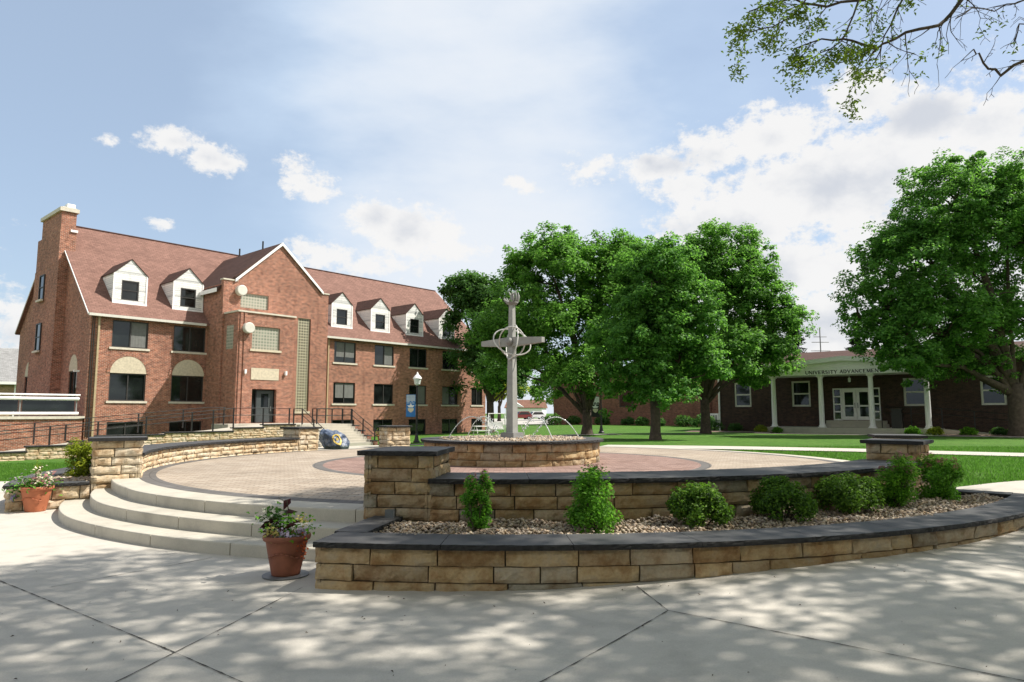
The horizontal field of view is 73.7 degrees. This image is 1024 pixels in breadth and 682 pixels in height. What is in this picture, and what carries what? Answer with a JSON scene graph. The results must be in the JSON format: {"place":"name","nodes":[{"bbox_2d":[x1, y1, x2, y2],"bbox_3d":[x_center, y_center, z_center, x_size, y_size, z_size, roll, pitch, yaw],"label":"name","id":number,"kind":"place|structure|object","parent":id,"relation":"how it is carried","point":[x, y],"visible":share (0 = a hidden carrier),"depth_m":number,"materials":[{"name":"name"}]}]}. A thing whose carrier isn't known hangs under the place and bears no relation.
{"place":"outdoors","nodes":[
{"label":"outdoors","id":0,"kind":"place"},
{"bbox_2d":[0,481,1023,681],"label":"pavement","id":1,"kind":"structure","parent":0,"point":[925,605],"depth_m":5.05,"materials":[{"name":"concrete"}]},
{"bbox_2d":[1,459,62,511],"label":"flower pot","id":2,"kind":"object","parent":1,"relation":"on","point":[36,496],"visible":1,"depth_m":10.96,"materials":[{"name":"ceramic"}]},
{"bbox_2d":[2,466,89,512],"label":"planter wall","id":3,"kind":"structure","parent":1,"relation":"on","point":[73,490],"depth_m":11.31,"materials":[{"name":"stone"}]},
{"bbox_2d":[48,472,90,484],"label":"bed gravel","id":4,"kind":"structure","parent":3,"relation":"in","point":[73,478],"depth_m":12.29,"materials":[{"name":"beige gravel"}]},
{"bbox_2d":[62,436,91,476],"bbox_3d":[-8.196,2.224,12.992,0.705,0.840,0.628,0,-6,0],"label":"golden shrub","id":5,"kind":"object","parent":4,"relation":"on","point":[84,452],"visible":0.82,"depth_m":12.89,"materials":[{"name":"plant"}]},
{"bbox_2d":[58,478,363,560],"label":"curved steps","id":6,"kind":"structure","parent":1,"relation":"on","point":[141,512],"depth_m":8.61,"materials":[{"name":"concrete"}]},
{"bbox_2d":[246,497,321,580],"bbox_3d":[-2.252,1.923,6.720,0.722,0.749,0.568,0,-6,0],"label":"flower pot","id":7,"kind":"object","parent":1,"relation":"on","point":[286,545],"visible":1,"depth_m":6.60,"materials":[{"name":"ceramic"}]},
{"bbox_2d":[313,489,1023,591],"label":"planter wall","id":8,"kind":"structure","parent":1,"relation":"on","point":[361,555],"depth_m":6.20,"materials":[{"name":"stone"}]},
{"bbox_2d":[375,492,1003,534],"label":"bed gravel","id":9,"kind":"structure","parent":8,"relation":"in","point":[921,507],"depth_m":7.50,"materials":[{"name":"grey gravel"}]},
{"bbox_2d":[458,468,494,531],"bbox_3d":[-0.375,1.675,7.107,0.401,0.697,0.346,0,-6,0],"label":"spirea shrub","id":10,"kind":"object","parent":9,"relation":"on","point":[478,516],"visible":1,"depth_m":7.07,"materials":[{"name":"green plant"}]},
{"bbox_2d":[563,462,623,533],"bbox_3d":[0.851,1.656,7.209,0.636,0.763,0.672,-1,-6,14],"label":"spirea shrub","id":11,"kind":"object","parent":9,"relation":"on","point":[591,508],"visible":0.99,"depth_m":7.09,"materials":[{"name":"green plant"}]},
{"bbox_2d":[665,480,735,527],"bbox_3d":[2.032,1.781,7.353,0.713,0.544,0.708,5,-8,-38],"label":"boxwood shrub","id":12,"kind":"object","parent":9,"relation":"on","point":[694,502],"visible":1,"depth_m":7.20,"materials":[{"name":"green plant"}]},
{"bbox_2d":[748,475,817,521],"bbox_3d":[3.130,1.831,7.863,0.736,0.550,0.784,0,-6,0],"label":"boxwood shrub","id":13,"kind":"object","parent":9,"relation":"on","point":[778,495],"visible":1,"depth_m":7.69,"materials":[{"name":"green plant"}]},
{"bbox_2d":[812,471,885,513],"bbox_3d":[4.098,1.877,8.363,0.850,0.565,0.846,-4,-7,34],"label":"boxwood shrub","id":14,"kind":"object","parent":9,"relation":"on","point":[844,493],"visible":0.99,"depth_m":8.18,"materials":[{"name":"green plant"}]},
{"bbox_2d":[874,451,921,507],"bbox_3d":[4.997,1.834,8.946,0.639,0.771,0.613,0,-6,0],"label":"spirea shrub","id":15,"kind":"object","parent":9,"relation":"on","point":[897,476],"visible":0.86,"depth_m":8.80,"materials":[{"name":"green plant"}]},
{"bbox_2d":[909,452,965,500],"bbox_3d":[5.994,1.932,9.615,0.569,0.715,0.653,0,-6,0],"label":"spirea shrub","id":16,"kind":"object","parent":9,"relation":"on","point":[934,472],"visible":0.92,"depth_m":9.49,"materials":[{"name":"green plant"}]},
{"bbox_2d":[860,438,933,490],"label":"stone pillar","id":17,"kind":"structure","parent":1,"relation":"on","point":[880,449],"depth_m":10.77,"materials":[{"name":"stone"}]},
{"bbox_2d":[867,434,927,438],"bbox_3d":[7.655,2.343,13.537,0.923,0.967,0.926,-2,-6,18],"label":"cap","id":18,"kind":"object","parent":17,"relation":"on","point":[899,436],"depth_m":13.23,"materials":[{"name":"stone"}]},
{"bbox_2d":[0,414,1023,486],"bbox_3d":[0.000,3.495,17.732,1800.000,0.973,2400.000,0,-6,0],"label":"ground","id":19,"kind":"structure","parent":0,"point":[633,435],"depth_m":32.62,"materials":[{"name":"green plant"}]},
{"bbox_2d":[0,348,18,415],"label":"tan brick house","id":20,"kind":"structure","parent":19,"relation":"on","point":[8,365],"depth_m":79.40,"materials":[{"name":"grey"}]},
{"bbox_2d":[0,416,84,450],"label":"brick terrace","id":21,"kind":"structure","parent":19,"relation":"on","point":[12,444],"depth_m":37.43,"materials":[{"name":"brick"}]},
{"bbox_2d":[0,393,80,415],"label":"terrace railing","id":22,"kind":"object","parent":21,"relation":"on","point":[44,405],"visible":1,"depth_m":37.76,"materials":[{"name":"white metal"}]},
{"bbox_2d":[0,423,336,460],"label":"ramp wall","id":23,"kind":"structure","parent":19,"relation":"on","point":[219,432],"depth_m":34.39,"materials":[{"name":"stone"}]},
{"bbox_2d":[0,407,225,443],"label":"ramp railing","id":24,"kind":"object","parent":23,"relation":"on","point":[89,425],"visible":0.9,"depth_m":34.80,"materials":[{"name":"black metal"}]},
{"bbox_2d":[0,408,290,444],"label":"ramp railing","id":25,"kind":"object","parent":23,"relation":"on","point":[145,424],"visible":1,"depth_m":33.12,"materials":[{"name":"black metal"}]},
{"bbox_2d":[312,408,352,424],"bbox_3d":[-11.728,5.373,43.503,2.330,2.139,5.845,1,-6,-6],"label":"landing railing","id":26,"kind":"object","parent":23,"relation":"on","point":[325,415],"visible":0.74,"depth_m":42.01,"materials":[{"name":"black metal"}]},
{"bbox_2d":[14,203,484,439],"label":"brick hall","id":27,"kind":"structure","parent":19,"relation":"on","point":[110,324],"depth_m":44.88,"materials":[{"name":"brown brick"}]},
{"bbox_2d":[31,323,41,352],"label":"window","id":28,"kind":"structure","parent":27,"relation":"in","point":[38,326],"depth_m":44.48,"materials":[{"name":"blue glass"}]},
{"bbox_2d":[35,274,45,302],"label":"window","id":29,"kind":"structure","parent":27,"relation":"in","point":[42,278],"depth_m":44.81,"materials":[{"name":"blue glass"}]},
{"bbox_2d":[68,371,76,396],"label":"window","id":30,"kind":"structure","parent":27,"relation":"in","point":[73,375],"depth_m":41.40,"materials":[{"name":"black glass"}]},
{"bbox_2d":[106,422,142,434],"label":"window","id":31,"kind":"structure","parent":27,"relation":"in","point":[125,430],"depth_m":40.85,"materials":[{"name":"black glass"}]},
{"bbox_2d":[106,373,146,402],"bbox_3d":[-23.168,2.847,41.098,0.195,1.780,2.290,-5,-8,41],"label":"window","id":32,"kind":"structure","parent":27,"relation":"in","point":[123,387],"depth_m":41.12,"materials":[{"name":"black glass"}]},
{"bbox_2d":[109,320,149,350],"bbox_3d":[-23.168,-0.325,41.432,0.195,1.760,2.290,-5,-8,41],"label":"window","id":33,"kind":"structure","parent":27,"relation":"in","point":[126,335],"depth_m":41.46,"materials":[{"name":"black glass"}]},
{"bbox_2d":[169,421,200,431],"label":"window","id":34,"kind":"structure","parent":27,"relation":"in","point":[173,426],"depth_m":43.54,"materials":[{"name":"black glass"}]},
{"bbox_2d":[168,375,203,403],"bbox_3d":[-20.831,3.127,43.761,0.195,1.780,2.290,-5,-8,41],"label":"window","id":35,"kind":"structure","parent":27,"relation":"in","point":[184,389],"depth_m":43.78,"materials":[{"name":"black glass"}]},
{"bbox_2d":[171,325,206,354],"bbox_3d":[-20.831,-0.046,44.094,0.195,1.760,2.290,-5,-8,41],"label":"window","id":36,"kind":"structure","parent":27,"relation":"in","point":[187,340],"depth_m":44.12,"materials":[{"name":"black glass"}]},
{"bbox_2d":[226,325,233,348],"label":"glass block window","id":37,"kind":"structure","parent":27,"relation":"in","point":[230,329],"depth_m":43.15,"materials":[{"name":"beige glass"}]},
{"bbox_2d":[240,293,267,309],"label":"glass block window","id":38,"kind":"structure","parent":27,"relation":"in","point":[252,301],"depth_m":45.59,"materials":[{"name":"beige glass"}]},
{"bbox_2d":[255,390,272,422],"bbox_3d":[-15.892,4.215,43.831,0.120,2.050,1.150,-5,-8,41],"label":"door","id":39,"kind":"structure","parent":27,"relation":"in","point":[264,399],"depth_m":43.86,"materials":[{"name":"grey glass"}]},
{"bbox_2d":[250,326,281,352],"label":"glass block window","id":40,"kind":"structure","parent":27,"relation":"in","point":[264,339],"depth_m":44.02,"materials":[{"name":"glass"}]},
{"bbox_2d":[295,318,309,412],"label":"glass block window","id":41,"kind":"structure","parent":27,"relation":"in","point":[302,371],"depth_m":47.98,"materials":[{"name":"glass"}]},
{"bbox_2d":[331,382,356,404],"bbox_3d":[-12.978,4.080,52.693,0.195,1.750,2.260,-5,-8,41],"label":"window","id":42,"kind":"structure","parent":27,"relation":"in","point":[343,393],"depth_m":52.71,"materials":[{"name":"grey glass"}]},
{"bbox_2d":[332,341,356,364],"bbox_3d":[-12.978,0.947,53.022,0.195,1.750,2.260,-5,-8,41],"label":"window","id":43,"kind":"structure","parent":27,"relation":"in","point":[344,352],"depth_m":53.05,"materials":[{"name":"grey glass"}]},
{"bbox_2d":[373,419,391,431],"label":"window","id":44,"kind":"structure","parent":27,"relation":"in","point":[376,422],"depth_m":55.23,"materials":[{"name":"black glass"}]},
{"bbox_2d":[372,384,394,405],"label":"window","id":45,"kind":"structure","parent":27,"relation":"in","point":[383,393],"depth_m":55.60,"materials":[{"name":"black glass"}]},
{"bbox_2d":[373,345,394,367],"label":"window","id":46,"kind":"structure","parent":27,"relation":"in","point":[383,354],"depth_m":55.93,"materials":[{"name":"grey glass"}]},
{"bbox_2d":[409,419,425,434],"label":"window","id":47,"kind":"structure","parent":27,"relation":"in","point":[412,422],"depth_m":58.20,"materials":[{"name":"black glass"}]},
{"bbox_2d":[408,348,427,369],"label":"window","id":48,"kind":"structure","parent":27,"relation":"in","point":[417,357],"depth_m":58.67,"materials":[{"name":"black glass"}]},
{"bbox_2d":[409,385,427,405],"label":"window","id":49,"kind":"structure","parent":27,"relation":"in","point":[412,388],"depth_m":58.59,"materials":[{"name":"grey glass"}]},
{"bbox_2d":[442,419,456,432],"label":"window","id":50,"kind":"structure","parent":27,"relation":"in","point":[448,425],"depth_m":60.88,"materials":[{"name":"black glass"}]},
{"bbox_2d":[441,386,458,405],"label":"window","id":51,"kind":"structure","parent":27,"relation":"in","point":[447,400],"depth_m":61.07,"materials":[{"name":"grey glass"}]},
{"bbox_2d":[441,351,459,371],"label":"window","id":52,"kind":"structure","parent":27,"relation":"in","point":[445,367],"depth_m":61.27,"materials":[{"name":"black glass"}]},
{"bbox_2d":[471,418,481,431],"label":"window","id":53,"kind":"structure","parent":27,"relation":"in","point":[478,423],"depth_m":63.49,"materials":[{"name":"black glass"}]},
{"bbox_2d":[470,388,483,406],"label":"window","id":54,"kind":"structure","parent":27,"relation":"in","point":[476,397],"depth_m":63.72,"materials":[{"name":"black glass"}]},
{"bbox_2d":[297,424,377,446],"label":"entrance stairs","id":55,"kind":"structure","parent":19,"relation":"on","point":[355,436],"depth_m":40.08,"materials":[{"name":"concrete"}]},
{"bbox_2d":[343,409,378,439],"bbox_3d":[-9.185,5.134,41.187,3.654,2.089,0.062,-5,-8,41],"label":"stair handrail","id":56,"kind":"object","parent":55,"relation":"on","point":[363,426],"visible":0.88,"depth_m":40.97,"materials":[{"name":"black metal"}]},
{"bbox_2d":[406,372,421,442],"bbox_3d":[-6.000,4.022,41.597,0.980,4.290,0.560,0,-6,0],"label":"street lamp","id":57,"kind":"object","parent":19,"relation":"on","point":[411,403],"visible":1,"depth_m":41.59,"materials":[{"name":"black metal"}]},
{"bbox_2d":[111,446,847,503],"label":"plaza slab","id":58,"kind":"structure","parent":19,"relation":"on","point":[117,487],"depth_m":16.86,"materials":[{"name":"concrete"}]},
{"bbox_2d":[88,436,147,497],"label":"stone pillar","id":59,"kind":"structure","parent":58,"relation":"on","point":[117,457],"depth_m":11.93,"materials":[{"name":"stone"}]},
{"bbox_2d":[91,437,299,473],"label":"seat wall","id":60,"kind":"structure","parent":58,"relation":"on","point":[157,455],"depth_m":17.27,"materials":[{"name":"stone"}]},
{"bbox_2d":[280,427,321,450],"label":"stone pillar","id":61,"kind":"structure","parent":58,"relation":"on","point":[308,437],"depth_m":20.69,"materials":[{"name":"stone"}]},
{"bbox_2d":[318,445,378,448],"bbox_3d":[-5.704,3.547,22.732,3.499,0.001,1.636,5,-8,-40],"label":"stair apron","id":62,"kind":"object","parent":58,"relation":"on","point":[367,446],"visible":0.45,"depth_m":23.42,"materials":[{"name":"concrete"}]},
{"bbox_2d":[319,429,349,448],"bbox_3d":[-5.697,3.201,21.992,0.911,0.731,0.790,-3,-7,30],"label":"painted rock","id":63,"kind":"object","parent":62,"relation":"on","point":[331,439],"visible":0.83,"depth_m":21.75,"materials":[{"name":"blue stone"}]},
{"bbox_2d":[377,425,411,446],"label":"stone pillar","id":64,"kind":"structure","parent":58,"relation":"on","point":[394,435],"depth_m":22.83,"materials":[{"name":"stone"}]},
{"bbox_2d":[357,446,454,522],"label":"stone pillar","id":65,"kind":"structure","parent":58,"relation":"on","point":[396,478],"depth_m":7.82,"materials":[{"name":"stone"}]},
{"bbox_2d":[156,447,833,500],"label":"paving","id":66,"kind":"structure","parent":58,"relation":"on","point":[293,474],"depth_m":13.61,"materials":[{"name":"grey concrete"}]},
{"bbox_2d":[140,447,839,503],"bbox_3d":[0.000,2.841,16.091,15.460,0.001,15.460,0,-6,0],"label":"paving border","id":67,"kind":"object","parent":66,"relation":"on","point":[149,476],"visible":0.54,"depth_m":10.79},
{"bbox_2d":[323,453,700,473],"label":"paving","id":68,"kind":"structure","parent":58,"relation":"on","point":[612,462],"depth_m":14.62,"materials":[{"name":"grey concrete"}]},
{"bbox_2d":[312,452,711,475],"bbox_3d":[0.000,2.841,16.091,9.040,0.001,9.040,0,-6,0],"label":"paving border","id":69,"kind":"object","parent":68,"relation":"on","point":[320,466],"visible":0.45,"depth_m":15.17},
{"bbox_2d":[420,416,603,466],"bbox_3d":[-0.002,2.365,16.543,4.407,1.110,4.404,0,-6,0],"label":"fountain","id":70,"kind":"object","parent":68,"relation":"on","point":[540,450],"visible":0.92,"depth_m":14.70,"materials":[{"name":"stone"}]},
{"bbox_2d":[481,291,544,437],"bbox_3d":[0.000,0.559,16.733,1.880,3.642,0.622,-5,-8,38],"label":"cross sculpture","id":71,"kind":"object","parent":70,"relation":"on","point":[511,341],"visible":1,"depth_m":16.63,"materials":[{"name":"grey stone"}]},
{"bbox_2d":[428,459,920,527],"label":"seat wall","id":72,"kind":"structure","parent":58,"relation":"on","point":[544,496],"depth_m":7.83,"materials":[{"name":"stone"}]},
{"bbox_2d":[437,269,542,431],"bbox_3d":[-1.804,0.838,59.420,9.878,14.715,8.641,0,-6,0],"label":"shade tree","id":73,"kind":"object","parent":19,"relation":"on","point":[469,289],"visible":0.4,"depth_m":58.96,"materials":[{"name":"green plant"}]},
{"bbox_2d":[486,413,505,434],"bbox_3d":[-1.050,5.742,46.856,1.362,1.588,0.954,1,-6,-12],"label":"garden swing","id":74,"kind":"object","parent":19,"relation":"on","point":[499,424],"visible":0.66,"depth_m":47.00,"materials":[{"name":"white paint"}]},
{"bbox_2d":[494,378,530,420],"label":"distant tree","id":75,"kind":"object","parent":19,"relation":"on","point":[503,396],"visible":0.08,"depth_m":117.39,"materials":[{"name":"green plant"}]},
{"bbox_2d":[485,419,553,424],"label":"parking lot","id":76,"kind":"structure","parent":19,"relation":"on","point":[521,421],"depth_m":112.56,"materials":[{"name":"grey asphalt"}]},
{"bbox_2d":[518,411,532,418],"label":"parked car","id":77,"kind":"object","parent":76,"relation":"on","point":[525,414],"visible":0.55,"depth_m":144.68,"materials":[{"name":"red metal"}]},
{"bbox_2d":[504,400,547,414],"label":"house","id":78,"kind":"structure","parent":19,"relation":"on","point":[525,405],"depth_m":204.28,"materials":[{"name":"white paint"}]},
{"bbox_2d":[527,373,553,405],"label":"distant tree","id":79,"kind":"object","parent":19,"relation":"on","point":[535,392],"visible":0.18,"depth_m":126.64,"materials":[{"name":"green plant"}]},
{"bbox_2d":[544,413,561,424],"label":"hedge bush","id":80,"kind":"object","parent":19,"relation":"on","point":[554,419],"visible":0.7,"depth_m":73.13,"materials":[{"name":"green plant"}]},
{"bbox_2d":[459,220,665,433],"bbox_3d":[3.828,-0.681,39.087,13.705,12.606,9.554,0,-6,0],"label":"maple tree","id":81,"kind":"object","parent":19,"relation":"on","point":[557,257],"visible":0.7,"depth_m":38.52,"materials":[{"name":"green plant"}]},
{"bbox_2d":[565,415,581,424],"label":"hedge bush","id":82,"kind":"object","parent":19,"relation":"on","point":[573,420],"visible":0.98,"depth_m":73.19,"materials":[{"name":"green plant"}]},
{"bbox_2d":[591,387,603,432],"bbox_3d":[5.740,4.238,45.657,0.980,3.840,0.560,0,-6,0],"label":"street lamp","id":83,"kind":"object","parent":19,"relation":"on","point":[596,406],"visible":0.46,"depth_m":45.61,"materials":[{"name":"black metal"}]},
{"bbox_2d":[553,373,718,425],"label":"building","id":84,"kind":"structure","parent":19,"relation":"on","point":[565,407],"depth_m":71.82,"materials":[{"name":"brick"}]},
{"bbox_2d":[619,389,632,406],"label":"window","id":85,"kind":"structure","parent":84,"relation":"in","point":[621,403],"depth_m":72.05,"materials":[{"name":"black glass"}]},
{"bbox_2d":[634,417,649,425],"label":"hedge bush","id":86,"kind":"object","parent":19,"relation":"on","point":[640,421],"visible":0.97,"depth_m":67.25,"materials":[{"name":"green plant"}]},
{"bbox_2d":[580,231,736,439],"bbox_3d":[6.551,-0.115,31.955,6.626,10.001,6.052,4,-7,-36],"label":"maple tree","id":87,"kind":"object","parent":19,"relation":"on","point":[663,318],"visible":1,"depth_m":31.00,"materials":[{"name":"green plant"}]},
{"bbox_2d":[673,415,693,426],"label":"hedge bush","id":88,"kind":"object","parent":19,"relation":"on","point":[683,420],"visible":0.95,"depth_m":63.31,"materials":[{"name":"green plant"}]},
{"bbox_2d":[689,413,714,426],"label":"hedge bush","id":89,"kind":"object","parent":19,"relation":"on","point":[696,421],"visible":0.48,"depth_m":61.30,"materials":[{"name":"green plant"}]},
{"bbox_2d":[710,419,723,430],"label":"foundation shrub","id":90,"kind":"object","parent":19,"relation":"on","point":[715,424],"visible":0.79,"depth_m":48.82,"materials":[{"name":"green plant"}]},
{"bbox_2d":[727,423,742,430],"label":"foundation shrub","id":91,"kind":"object","parent":19,"relation":"on","point":[733,426],"visible":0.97,"depth_m":48.25,"materials":[{"name":"green plant"}]},
{"bbox_2d":[665,217,819,433],"bbox_3d":[13.390,-0.996,42.241,10.973,13.949,7.969,0,-6,0],"label":"maple tree","id":92,"kind":"object","parent":19,"relation":"on","point":[754,343],"visible":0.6,"depth_m":41.53,"materials":[{"name":"green plant"}]},
{"bbox_2d":[785,326,807,352],"bbox_3d":[24.058,2.863,57.991,4.647,9.426,4.601,-5,-8,41],"label":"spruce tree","id":93,"kind":"object","parent":19,"relation":"on","point":[802,340],"visible":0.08,"depth_m":57.98,"materials":[{"name":"green plant"}]},
{"bbox_2d":[604,445,1023,455],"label":"lawn walk","id":94,"kind":"structure","parent":19,"relation":"on","point":[833,449],"depth_m":22.01,"materials":[{"name":"concrete"}]},
{"bbox_2d":[686,431,1023,436],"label":"mulch bed","id":95,"kind":"object","parent":19,"relation":"on","point":[941,434],"visible":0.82,"depth_m":38.09,"materials":[{"name":"brown soil"}]},
{"bbox_2d":[925,426,944,435],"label":"foundation shrub","id":96,"kind":"object","parent":95,"relation":"on","point":[936,431],"visible":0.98,"depth_m":38.41,"materials":[{"name":"green plant"}]},
{"bbox_2d":[959,427,978,434],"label":"foundation shrub","id":97,"kind":"object","parent":95,"relation":"on","point":[967,431],"visible":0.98,"depth_m":37.46,"materials":[{"name":"green plant"}]},
{"bbox_2d":[988,426,1006,434],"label":"foundation shrub","id":98,"kind":"object","parent":95,"relation":"on","point":[997,430],"visible":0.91,"depth_m":37.31,"materials":[{"name":"green plant"}]},
{"bbox_2d":[718,341,1023,434],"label":"brick office","id":99,"kind":"structure","parent":19,"relation":"on","point":[834,392],"depth_m":43.87,"materials":[{"name":"brown brick"}]},
{"bbox_2d":[734,383,750,406],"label":"window","id":100,"kind":"structure","parent":99,"relation":"in","point":[742,395],"depth_m":49.84,"materials":[{"name":"grey glass"}]},
{"bbox_2d":[791,381,810,406],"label":"window","id":101,"kind":"structure","parent":99,"relation":"in","point":[801,397],"depth_m":47.27,"materials":[{"name":"black glass"}]},
{"bbox_2d":[842,390,856,419],"bbox_3d":[22.331,4.226,45.227,0.840,2.000,0.120,-5,-8,39],"label":"door","id":102,"kind":"structure","parent":99,"relation":"in","point":[848,396],"depth_m":45.26,"materials":[{"name":"white paint"}]},
{"bbox_2d":[856,389,869,419],"bbox_3d":[23.025,4.167,44.667,0.840,2.000,0.120,-5,-8,39],"label":"door","id":103,"kind":"structure","parent":99,"relation":"in","point":[862,394],"depth_m":44.73,"materials":[{"name":"white paint"}]},
{"bbox_2d":[890,409,903,428],"bbox_3d":[23.132,4.653,40.964,0.620,1.180,0.620,-5,-8,39],"label":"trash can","id":104,"kind":"object","parent":99,"relation":"on","point":[897,418],"visible":0.99,"depth_m":40.75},
{"bbox_2d":[903,378,924,405],"bbox_3d":[25.353,3.203,42.952,1.250,1.760,0.075,-5,-8,39],"label":"window","id":105,"kind":"structure","parent":99,"relation":"in","point":[914,394],"depth_m":42.97,"materials":[{"name":"grey glass"}]},
{"bbox_2d":[980,375,1006,404],"bbox_3d":[28.495,2.911,40.414,1.250,1.750,0.075,-5,-8,39],"label":"window","id":106,"kind":"structure","parent":99,"relation":"in","point":[987,397],"depth_m":40.47,"materials":[{"name":"grey glass"}]},
{"bbox_2d":[721,0,1023,122],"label":"honey locust","id":107,"kind":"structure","parent":19,"relation":"on","point":[846,53],"depth_m":9.46,"materials":[{"name":"green plant"}]},
{"bbox_2d":[904,426,922,434],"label":"foundation shrub","id":108,"kind":"object","parent":19,"relation":"on","point":[912,430],"visible":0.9,"depth_m":39.24,"materials":[{"name":"green plant"}]},
{"bbox_2d":[827,146,1023,436],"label":"maple tree","id":109,"kind":"object","parent":19,"relation":"on","point":[988,209],"visible":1,"depth_m":35.61,"materials":[{"name":"green plant"}]},
{"bbox_2d":[0,0,1023,413],"label":"sky","id":110,"kind":"structure","parent":0,"point":[404,142],"materials":[{"name":"blue"}]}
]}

